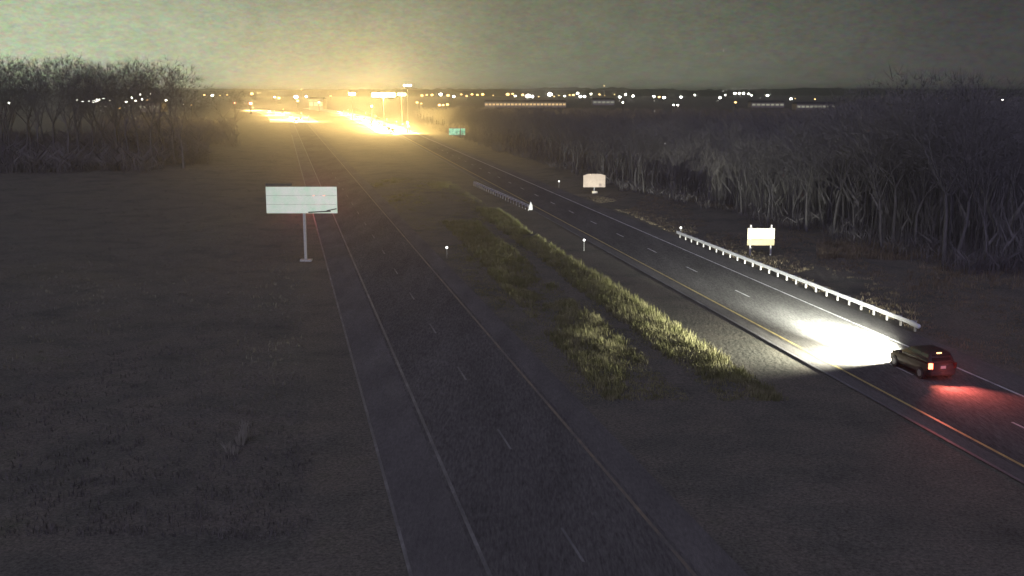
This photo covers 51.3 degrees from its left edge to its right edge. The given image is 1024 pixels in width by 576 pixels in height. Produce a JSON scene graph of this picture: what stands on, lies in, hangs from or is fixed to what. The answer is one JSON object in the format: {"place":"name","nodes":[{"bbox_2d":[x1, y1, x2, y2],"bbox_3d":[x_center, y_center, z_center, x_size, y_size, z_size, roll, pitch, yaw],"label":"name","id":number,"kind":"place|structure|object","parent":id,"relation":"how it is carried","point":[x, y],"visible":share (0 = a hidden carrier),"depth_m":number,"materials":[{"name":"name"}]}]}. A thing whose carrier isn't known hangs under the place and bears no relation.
{"place":"outdoors","nodes":[
{"label":"outdoors","id":0,"kind":"place"},
{"bbox_2d":[237,109,317,121],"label":"road","id":1,"kind":"structure","parent":0,"point":[278,116],"depth_m":720.21,"materials":[{"name":"asphalt"}]},
{"bbox_2d":[227,107,482,575],"bbox_3d":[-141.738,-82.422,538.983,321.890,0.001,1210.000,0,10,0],"label":"shoulder","id":2,"kind":"object","parent":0,"point":[436,542],"visible":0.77,"depth_m":51.52},
{"bbox_2d":[292,138,412,575],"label":"pavement edge","id":3,"kind":"object","parent":2,"relation":"on","point":[388,493],"visible":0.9,"depth_m":51.28,"materials":[{"name":"white paint"}]},
{"bbox_2d":[305,108,418,133],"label":"road","id":4,"kind":"structure","parent":0,"point":[398,130],"depth_m":544.50,"materials":[{"name":"grey asphalt"}]},
{"bbox_2d":[1,89,755,96],"bbox_3d":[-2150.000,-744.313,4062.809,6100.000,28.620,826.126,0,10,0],"label":"hills","id":5,"kind":"structure","parent":0,"point":[363,93],"depth_m":3767.07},
{"bbox_2d":[230,107,701,575],"bbox_3d":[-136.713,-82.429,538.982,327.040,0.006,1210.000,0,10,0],"label":"road","id":6,"kind":"structure","parent":0,"point":[538,492],"depth_m":51.96,"materials":[{"name":"grey asphalt"}]},
{"bbox_2d":[294,125,491,575],"bbox_3d":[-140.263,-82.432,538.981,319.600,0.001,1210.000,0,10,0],"label":"edge line","id":7,"kind":"object","parent":6,"relation":"on","point":[480,553],"visible":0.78,"depth_m":51.42,"materials":[{"name":"white paint"}]},
{"bbox_2d":[310,127,696,575],"bbox_3d":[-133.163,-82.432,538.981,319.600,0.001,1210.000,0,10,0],"label":"edge line","id":8,"kind":"object","parent":6,"relation":"on","point":[675,552],"visible":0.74,"depth_m":52.09,"materials":[{"name":"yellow paint"}]},
{"bbox_2d":[237,107,739,575],"bbox_3d":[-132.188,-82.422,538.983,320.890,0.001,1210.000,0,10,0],"label":"shoulder","id":9,"kind":"object","parent":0,"point":[704,557],"visible":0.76,"depth_m":52.13},
{"bbox_2d":[322,136,747,575],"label":"pavement edge","id":10,"kind":"object","parent":9,"relation":"on","point":[733,564],"visible":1,"depth_m":51.95,"materials":[{"name":"concrete"}]},
{"bbox_2d":[0,95,1023,575],"bbox_3d":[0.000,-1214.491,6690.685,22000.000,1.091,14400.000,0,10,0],"label":"ground","id":11,"kind":"structure","parent":0,"point":[818,473],"depth_m":61.62,"materials":[{"name":"brown plant"}]},
{"bbox_2d":[0,55,44,109],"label":"bare tree","id":12,"kind":"object","parent":11,"relation":"on","point":[8,70],"visible":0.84,"depth_m":246.84,"materials":[{"name":"grey plant"}]},
{"bbox_2d":[0,71,60,155],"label":"bare tree","id":13,"kind":"object","parent":11,"relation":"on","point":[25,87],"visible":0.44,"depth_m":264.78,"materials":[{"name":"grey plant"}]},
{"bbox_2d":[0,59,62,151],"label":"bare tree","id":14,"kind":"object","parent":11,"relation":"on","point":[7,125],"visible":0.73,"depth_m":250.02,"materials":[{"name":"grey plant"}]},
{"bbox_2d":[2,57,65,148],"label":"bare tree","id":15,"kind":"object","parent":11,"relation":"on","point":[27,140],"visible":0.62,"depth_m":255.60,"materials":[{"name":"grey plant"}]},
{"bbox_2d":[0,58,75,150],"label":"bare tree","id":16,"kind":"object","parent":11,"relation":"on","point":[37,125],"visible":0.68,"depth_m":251.44,"materials":[{"name":"grey plant"}]},
{"bbox_2d":[6,51,99,147],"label":"bare tree","id":17,"kind":"object","parent":11,"relation":"on","point":[53,127],"visible":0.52,"depth_m":254.76,"materials":[{"name":"grey plant"}]},
{"bbox_2d":[4,56,121,157],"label":"bare tree","id":18,"kind":"object","parent":11,"relation":"on","point":[64,121],"visible":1,"depth_m":227.19,"materials":[{"name":"grey plant"}]},
{"bbox_2d":[17,59,113,143],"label":"bare tree","id":19,"kind":"object","parent":11,"relation":"on","point":[72,91],"visible":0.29,"depth_m":260.78,"materials":[{"name":"grey plant"}]},
{"bbox_2d":[39,61,112,150],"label":"bare tree","id":20,"kind":"object","parent":11,"relation":"on","point":[91,123],"visible":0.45,"depth_m":254.04,"materials":[{"name":"grey plant"}]},
{"bbox_2d":[16,56,138,150],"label":"bare tree","id":21,"kind":"object","parent":11,"relation":"on","point":[87,105],"visible":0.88,"depth_m":238.14,"materials":[{"name":"grey plant"}]},
{"bbox_2d":[52,61,127,150],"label":"bare tree","id":22,"kind":"object","parent":11,"relation":"on","point":[96,108],"visible":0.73,"depth_m":243.80,"materials":[{"name":"grey plant"}]},
{"bbox_2d":[65,58,147,146],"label":"bare tree","id":23,"kind":"object","parent":11,"relation":"on","point":[114,118],"visible":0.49,"depth_m":255.25,"materials":[{"name":"grey plant"}]},
{"bbox_2d":[79,73,149,151],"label":"bare tree","id":24,"kind":"object","parent":11,"relation":"on","point":[117,126],"visible":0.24,"depth_m":268.02,"materials":[{"name":"grey plant"}]},
{"bbox_2d":[0,112,240,173],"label":"undergrowth","id":25,"kind":"object","parent":11,"relation":"on","point":[43,159],"visible":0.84,"depth_m":253.59,"materials":[{"name":"plant"}]},
{"bbox_2d":[72,59,171,154],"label":"bare tree","id":26,"kind":"object","parent":11,"relation":"on","point":[131,77],"visible":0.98,"depth_m":226.20,"materials":[{"name":"grey plant"}]},
{"bbox_2d":[82,55,179,155],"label":"bare tree","id":27,"kind":"object","parent":11,"relation":"on","point":[133,121],"visible":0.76,"depth_m":239.78,"materials":[{"name":"grey plant"}]},
{"bbox_2d":[114,58,185,161],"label":"bare tree","id":28,"kind":"object","parent":11,"relation":"on","point":[150,100],"visible":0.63,"depth_m":239.36,"materials":[{"name":"grey plant"}]},
{"bbox_2d":[103,55,205,165],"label":"bare tree","id":29,"kind":"object","parent":11,"relation":"on","point":[151,127],"visible":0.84,"depth_m":234.49,"materials":[{"name":"grey plant"}]},
{"bbox_2d":[117,66,193,142],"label":"bare tree","id":30,"kind":"object","parent":11,"relation":"on","point":[159,124],"visible":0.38,"depth_m":266.08,"materials":[{"name":"grey plant"}]},
{"bbox_2d":[129,61,199,162],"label":"bare tree","id":31,"kind":"object","parent":11,"relation":"on","point":[173,145],"visible":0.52,"depth_m":245.14,"materials":[{"name":"grey plant"}]},
{"bbox_2d":[116,67,218,168],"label":"bare tree","id":32,"kind":"object","parent":11,"relation":"on","point":[179,134],"visible":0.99,"depth_m":224.65,"materials":[{"name":"grey plant"}]},
{"bbox_2d":[167,88,213,136],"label":"bare tree","id":33,"kind":"object","parent":11,"relation":"on","point":[181,109],"visible":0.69,"depth_m":324.62,"materials":[{"name":"grey plant"}]},
{"bbox_2d":[220,421,249,454],"bbox_3d":[-13.093,7.006,50.434,0.964,1.066,2.542,0,10,0],"label":"weed clump","id":34,"kind":"object","parent":11,"relation":"on","point":[242,438],"visible":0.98,"depth_m":50.68,"materials":[{"name":"plant"}]},
{"bbox_2d":[265,183,336,261],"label":"billboard","id":35,"kind":"object","parent":11,"relation":"on","point":[303,200],"visible":1,"depth_m":104.40,"materials":[{"name":"metal"}]},
{"bbox_2d":[309,97,325,109],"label":"building","id":36,"kind":"structure","parent":11,"relation":"on","point":[314,104],"depth_m":985.75,"materials":[{"name":"grey"}]},
{"bbox_2d":[473,181,532,210],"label":"guard rail","id":37,"kind":"object","parent":11,"relation":"on","point":[509,197],"visible":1,"depth_m":166.76,"materials":[{"name":"metal"}]},
{"bbox_2d":[484,100,565,107],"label":"building","id":38,"kind":"structure","parent":11,"relation":"on","point":[524,103],"depth_m":1133.43,"materials":[{"name":"grey"}]},
{"bbox_2d":[369,177,788,401],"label":"tall grass","id":39,"kind":"structure","parent":11,"relation":"on","point":[474,236],"depth_m":78.77,"materials":[{"name":"green plant"}]},
{"bbox_2d":[583,174,604,193],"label":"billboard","id":40,"kind":"object","parent":11,"relation":"on","point":[594,180],"visible":0.88,"depth_m":174.37,"materials":[{"name":"metal"}]},
{"bbox_2d":[575,118,624,171],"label":"bare tree","id":41,"kind":"object","parent":11,"relation":"on","point":[603,140],"visible":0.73,"depth_m":200.24,"materials":[{"name":"grey plant"}]},
{"bbox_2d":[593,117,642,180],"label":"bare tree","id":42,"kind":"object","parent":11,"relation":"on","point":[621,136],"visible":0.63,"depth_m":192.51,"materials":[{"name":"grey plant"}]},
{"bbox_2d":[599,119,669,190],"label":"bare tree","id":43,"kind":"object","parent":11,"relation":"on","point":[628,132],"visible":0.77,"depth_m":176.43,"materials":[{"name":"grey plant"}]},
{"bbox_2d":[613,126,673,186],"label":"bare tree","id":44,"kind":"object","parent":11,"relation":"on","point":[638,149],"visible":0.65,"depth_m":178.42,"materials":[{"name":"grey plant"}]},
{"bbox_2d":[613,123,680,193],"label":"bare tree","id":45,"kind":"object","parent":11,"relation":"on","point":[645,142],"visible":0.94,"depth_m":168.69,"materials":[{"name":"grey plant"}]},
{"bbox_2d":[624,117,698,189],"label":"bare tree","id":46,"kind":"object","parent":11,"relation":"on","point":[653,128],"visible":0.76,"depth_m":176.80,"materials":[{"name":"grey plant"}]},
{"bbox_2d":[647,143,693,197],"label":"bare tree","id":47,"kind":"object","parent":11,"relation":"on","point":[677,148],"visible":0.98,"depth_m":163.50,"materials":[{"name":"grey plant"}]},
{"bbox_2d":[668,110,719,174],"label":"bare tree","id":48,"kind":"object","parent":11,"relation":"on","point":[687,114],"visible":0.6,"depth_m":183.95,"materials":[{"name":"grey plant"}]},
{"bbox_2d":[675,124,718,191],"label":"bare tree","id":49,"kind":"object","parent":11,"relation":"on","point":[695,148],"visible":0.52,"depth_m":171.26,"materials":[{"name":"grey plant"}]},
{"bbox_2d":[685,148,722,203],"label":"bare tree","id":50,"kind":"object","parent":11,"relation":"on","point":[702,169],"visible":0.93,"depth_m":156.70,"materials":[{"name":"grey plant"}]},
{"bbox_2d":[678,120,756,207],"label":"bare tree","id":51,"kind":"object","parent":11,"relation":"on","point":[706,129],"visible":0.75,"depth_m":150.73,"materials":[{"name":"grey plant"}]},
{"bbox_2d":[414,90,1023,239],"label":"woods","id":52,"kind":"object","parent":11,"relation":"on","point":[787,114],"visible":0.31,"depth_m":246.52,"materials":[{"name":"plant"}]},
{"bbox_2d":[695,115,751,199],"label":"bare tree","id":53,"kind":"object","parent":11,"relation":"on","point":[724,142],"visible":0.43,"depth_m":162.09,"materials":[{"name":"grey plant"}]},
{"bbox_2d":[425,122,1023,275],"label":"undergrowth","id":54,"kind":"object","parent":11,"relation":"on","point":[998,265],"visible":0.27,"depth_m":129.93,"materials":[{"name":"plant"}]},
{"bbox_2d":[698,119,761,213],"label":"bare tree","id":55,"kind":"object","parent":11,"relation":"on","point":[733,148],"visible":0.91,"depth_m":142.65,"materials":[{"name":"grey plant"}]},
{"bbox_2d":[707,150,772,209],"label":"bare tree","id":56,"kind":"object","parent":11,"relation":"on","point":[741,172],"visible":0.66,"depth_m":146.71,"materials":[{"name":"grey plant"}]},
{"bbox_2d":[469,116,1023,267],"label":"saplings","id":57,"kind":"object","parent":11,"relation":"on","point":[996,212],"visible":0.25,"depth_m":136.90,"materials":[{"name":"plant"}]},
{"bbox_2d":[722,120,782,207],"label":"bare tree","id":58,"kind":"object","parent":11,"relation":"on","point":[749,149],"visible":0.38,"depth_m":151.79,"materials":[{"name":"grey plant"}]},
{"bbox_2d":[725,127,779,194],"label":"bare tree","id":59,"kind":"object","parent":11,"relation":"on","point":[754,149],"visible":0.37,"depth_m":155.17,"materials":[{"name":"grey plant"}]},
{"bbox_2d":[747,225,774,254],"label":"road sign","id":60,"kind":"object","parent":11,"relation":"on","point":[761,233],"visible":1,"depth_m":108.92,"materials":[{"name":"metal"}]},
{"bbox_2d":[735,131,792,210],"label":"bare tree","id":61,"kind":"object","parent":11,"relation":"on","point":[759,172],"visible":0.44,"depth_m":145.94,"materials":[{"name":"grey plant"}]},
{"bbox_2d":[748,100,783,107],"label":"building","id":62,"kind":"structure","parent":11,"relation":"on","point":[765,103],"depth_m":1133.81,"materials":[{"name":"grey"}]},
{"bbox_2d":[726,135,811,222],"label":"bare tree","id":63,"kind":"object","parent":11,"relation":"on","point":[770,148],"visible":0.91,"depth_m":136.46,"materials":[{"name":"grey plant"}]},
{"bbox_2d":[732,131,808,216],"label":"bare tree","id":64,"kind":"object","parent":11,"relation":"on","point":[765,162],"visible":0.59,"depth_m":141.16,"materials":[{"name":"grey plant"}]},
{"bbox_2d":[762,147,810,214],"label":"bare tree","id":65,"kind":"object","parent":11,"relation":"on","point":[784,169],"visible":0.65,"depth_m":141.00,"materials":[{"name":"grey plant"}]},
{"bbox_2d":[751,119,826,219],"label":"bare tree","id":66,"kind":"object","parent":11,"relation":"on","point":[783,128],"visible":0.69,"depth_m":138.42,"materials":[{"name":"grey plant"}]},
{"bbox_2d":[676,231,920,331],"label":"guard rail","id":67,"kind":"object","parent":11,"relation":"on","point":[900,318],"visible":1,"depth_m":89.42,"materials":[{"name":"metal"}]},
{"bbox_2d":[775,154,830,225],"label":"bare tree","id":68,"kind":"object","parent":11,"relation":"on","point":[801,188],"visible":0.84,"depth_m":133.17,"materials":[{"name":"grey plant"}]},
{"bbox_2d":[587,193,1023,368],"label":"short grass","id":69,"kind":"structure","parent":11,"relation":"on","point":[822,263],"depth_m":102.37,"materials":[{"name":"plant"}]},
{"bbox_2d":[792,102,834,109],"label":"building","id":70,"kind":"structure","parent":11,"relation":"on","point":[802,105],"depth_m":985.92,"materials":[{"name":"grey"}]},
{"bbox_2d":[787,103,872,222],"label":"bare tree","id":71,"kind":"object","parent":11,"relation":"on","point":[831,107],"visible":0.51,"depth_m":133.53,"materials":[{"name":"grey plant"}]},
{"bbox_2d":[786,109,879,221],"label":"bare tree","id":72,"kind":"object","parent":11,"relation":"on","point":[820,158],"visible":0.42,"depth_m":136.93,"materials":[{"name":"grey plant"}]},
{"bbox_2d":[790,106,882,223],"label":"bare tree","id":73,"kind":"object","parent":11,"relation":"on","point":[831,192],"visible":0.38,"depth_m":133.77,"materials":[{"name":"grey plant"}]},
{"bbox_2d":[797,130,899,231],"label":"bare tree","id":74,"kind":"object","parent":11,"relation":"on","point":[838,188],"visible":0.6,"depth_m":127.59,"materials":[{"name":"grey plant"}]},
{"bbox_2d":[808,86,898,205],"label":"bare tree","id":75,"kind":"object","parent":11,"relation":"on","point":[854,106],"visible":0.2,"depth_m":151.83,"materials":[{"name":"grey plant"}]},
{"bbox_2d":[812,100,896,233],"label":"bare tree","id":76,"kind":"object","parent":11,"relation":"on","point":[838,200],"visible":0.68,"depth_m":124.42,"materials":[{"name":"grey plant"}]},
{"bbox_2d":[804,136,911,238],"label":"bare tree","id":77,"kind":"object","parent":11,"relation":"on","point":[853,216],"visible":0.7,"depth_m":118.92,"materials":[{"name":"grey plant"}]},
{"bbox_2d":[810,102,918,228],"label":"bare tree","id":78,"kind":"object","parent":11,"relation":"on","point":[865,195],"visible":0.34,"depth_m":130.37,"materials":[{"name":"grey plant"}]},
{"bbox_2d":[804,77,958,244],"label":"bare tree","id":79,"kind":"object","parent":11,"relation":"on","point":[894,217],"visible":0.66,"depth_m":115.75,"materials":[{"name":"grey plant"}]},
{"bbox_2d":[833,101,946,233],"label":"bare tree","id":80,"kind":"object","parent":11,"relation":"on","point":[878,150],"visible":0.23,"depth_m":125.58,"materials":[{"name":"grey plant"}]},
{"bbox_2d":[856,105,942,243],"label":"bare tree","id":81,"kind":"object","parent":11,"relation":"on","point":[918,200],"visible":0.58,"depth_m":115.55,"materials":[{"name":"grey plant"}]},
{"bbox_2d":[854,87,968,219],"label":"bare tree","id":82,"kind":"object","parent":11,"relation":"on","point":[904,194],"visible":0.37,"depth_m":120.64,"materials":[{"name":"grey plant"}]},
{"bbox_2d":[839,95,994,241],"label":"bare tree","id":83,"kind":"object","parent":11,"relation":"on","point":[908,204],"visible":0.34,"depth_m":117.13,"materials":[{"name":"grey plant"}]},
{"bbox_2d":[816,237,1023,291],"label":"dry grass","id":84,"kind":"structure","parent":11,"relation":"on","point":[833,252],"depth_m":107.37,"materials":[{"name":"plant"}]},
{"bbox_2d":[851,62,1023,260],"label":"bare tree","id":85,"kind":"object","parent":11,"relation":"on","point":[944,235],"visible":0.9,"depth_m":104.15,"materials":[{"name":"grey plant"}]},
{"bbox_2d":[868,89,1022,251],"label":"bare tree","id":86,"kind":"object","parent":11,"relation":"on","point":[950,212],"visible":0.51,"depth_m":111.05,"materials":[{"name":"grey plant"}]},
{"bbox_2d":[874,79,1023,261],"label":"bare tree","id":87,"kind":"object","parent":11,"relation":"on","point":[962,238],"visible":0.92,"depth_m":101.64,"materials":[{"name":"grey plant"}]},
{"bbox_2d":[900,66,1012,160],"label":"bare tree","id":88,"kind":"object","parent":11,"relation":"on","point":[954,94],"visible":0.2,"depth_m":145.59,"materials":[{"name":"grey plant"}]},
{"bbox_2d":[896,74,1023,248],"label":"bare tree","id":89,"kind":"object","parent":11,"relation":"on","point":[920,206],"visible":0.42,"depth_m":109.45,"materials":[{"name":"grey plant"}]},
{"bbox_2d":[912,99,1016,256],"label":"bare tree","id":90,"kind":"object","parent":11,"relation":"on","point":[976,191],"visible":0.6,"depth_m":104.36,"materials":[{"name":"grey plant"}]},
{"bbox_2d":[907,111,1023,263],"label":"bare tree","id":91,"kind":"object","parent":11,"relation":"on","point":[984,204],"visible":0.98,"depth_m":98.22,"materials":[{"name":"grey plant"}]},
{"bbox_2d":[933,70,1021,114],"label":"bare tree","id":92,"kind":"object","parent":11,"relation":"on","point":[976,89],"visible":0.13,"depth_m":182.84,"materials":[{"name":"grey plant"}]},
{"bbox_2d":[937,96,1023,245],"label":"bare tree","id":93,"kind":"object","parent":11,"relation":"on","point":[990,102],"visible":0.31,"depth_m":110.83,"materials":[{"name":"grey plant"}]},
{"bbox_2d":[944,74,1023,232],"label":"bare tree","id":94,"kind":"object","parent":11,"relation":"on","point":[986,111],"visible":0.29,"depth_m":121.29,"materials":[{"name":"grey plant"}]},
{"bbox_2d":[948,108,1023,256],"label":"bare tree","id":95,"kind":"object","parent":11,"relation":"on","point":[1022,132],"visible":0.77,"depth_m":101.58,"materials":[{"name":"grey plant"}]},
{"bbox_2d":[972,134,1023,256],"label":"bare tree","id":96,"kind":"object","parent":11,"relation":"on","point":[1009,149],"visible":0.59,"depth_m":107.04,"materials":[{"name":"grey plant"}]},
{"bbox_2d":[0,0,1023,90],"label":"sky","id":97,"kind":"structure","parent":0,"point":[690,45],"materials":[{"name":"grey"}]},
{"bbox_2d":[2,87,1023,94],"bbox_3d":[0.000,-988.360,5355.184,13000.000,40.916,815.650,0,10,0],"label":"hills","id":98,"kind":"structure","parent":0,"point":[813,91],"depth_m":5078.25,"materials":[{"name":"black"}]},
{"bbox_2d":[348,107,1023,480],"bbox_3d":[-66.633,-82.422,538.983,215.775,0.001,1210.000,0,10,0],"label":"shoulder","id":99,"kind":"object","parent":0,"point":[960,441],"visible":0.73,"depth_m":65.03},
{"bbox_2d":[398,135,1023,483],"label":"pavement edge","id":100,"kind":"object","parent":99,"relation":"on","point":[969,452],"visible":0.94,"depth_m":63.61,"materials":[{"name":"white paint"}]},
{"bbox_2d":[349,107,1023,469],"bbox_3d":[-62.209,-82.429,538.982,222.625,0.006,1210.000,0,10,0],"label":"road","id":101,"kind":"structure","parent":0,"point":[989,414],"depth_m":76.09,"materials":[{"name":"grey asphalt"}]},
{"bbox_2d":[358,112,1023,466],"bbox_3d":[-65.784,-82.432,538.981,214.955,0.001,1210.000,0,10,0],"label":"edge line","id":102,"kind":"object","parent":101,"relation":"on","point":[1007,457],"visible":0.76,"depth_m":67.19,"materials":[{"name":"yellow paint"}]},
{"bbox_2d":[360,109,1023,396],"bbox_3d":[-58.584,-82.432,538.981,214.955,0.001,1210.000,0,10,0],"label":"edge line","id":103,"kind":"object","parent":101,"relation":"on","point":[774,288],"visible":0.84,"depth_m":87.63,"materials":[{"name":"white paint"}]},
{"bbox_2d":[356,107,1023,393],"bbox_3d":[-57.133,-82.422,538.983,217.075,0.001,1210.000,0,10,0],"label":"shoulder","id":104,"kind":"object","parent":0,"point":[1008,379],"visible":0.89,"depth_m":88.12},
{"bbox_2d":[753,122,849,231],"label":"bare tree","id":105,"kind":"object","parent":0,"point":[804,181],"visible":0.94,"depth_m":128.09,"materials":[{"name":"grey plant"}]},
{"bbox_2d":[815,103,948,247],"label":"bare tree","id":106,"kind":"object","parent":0,"point":[879,205],"visible":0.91,"depth_m":113.23,"materials":[{"name":"grey plant"}]},
{"bbox_2d":[890,345,956,378],"bbox_3d":[24.444,4.188,63.660,2.160,1.658,4.680,-2,11,-10],"label":"car","id":107,"kind":"object","parent":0,"point":[922,361],"visible":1,"depth_m":62.05,"materials":[{"name":"paint"}]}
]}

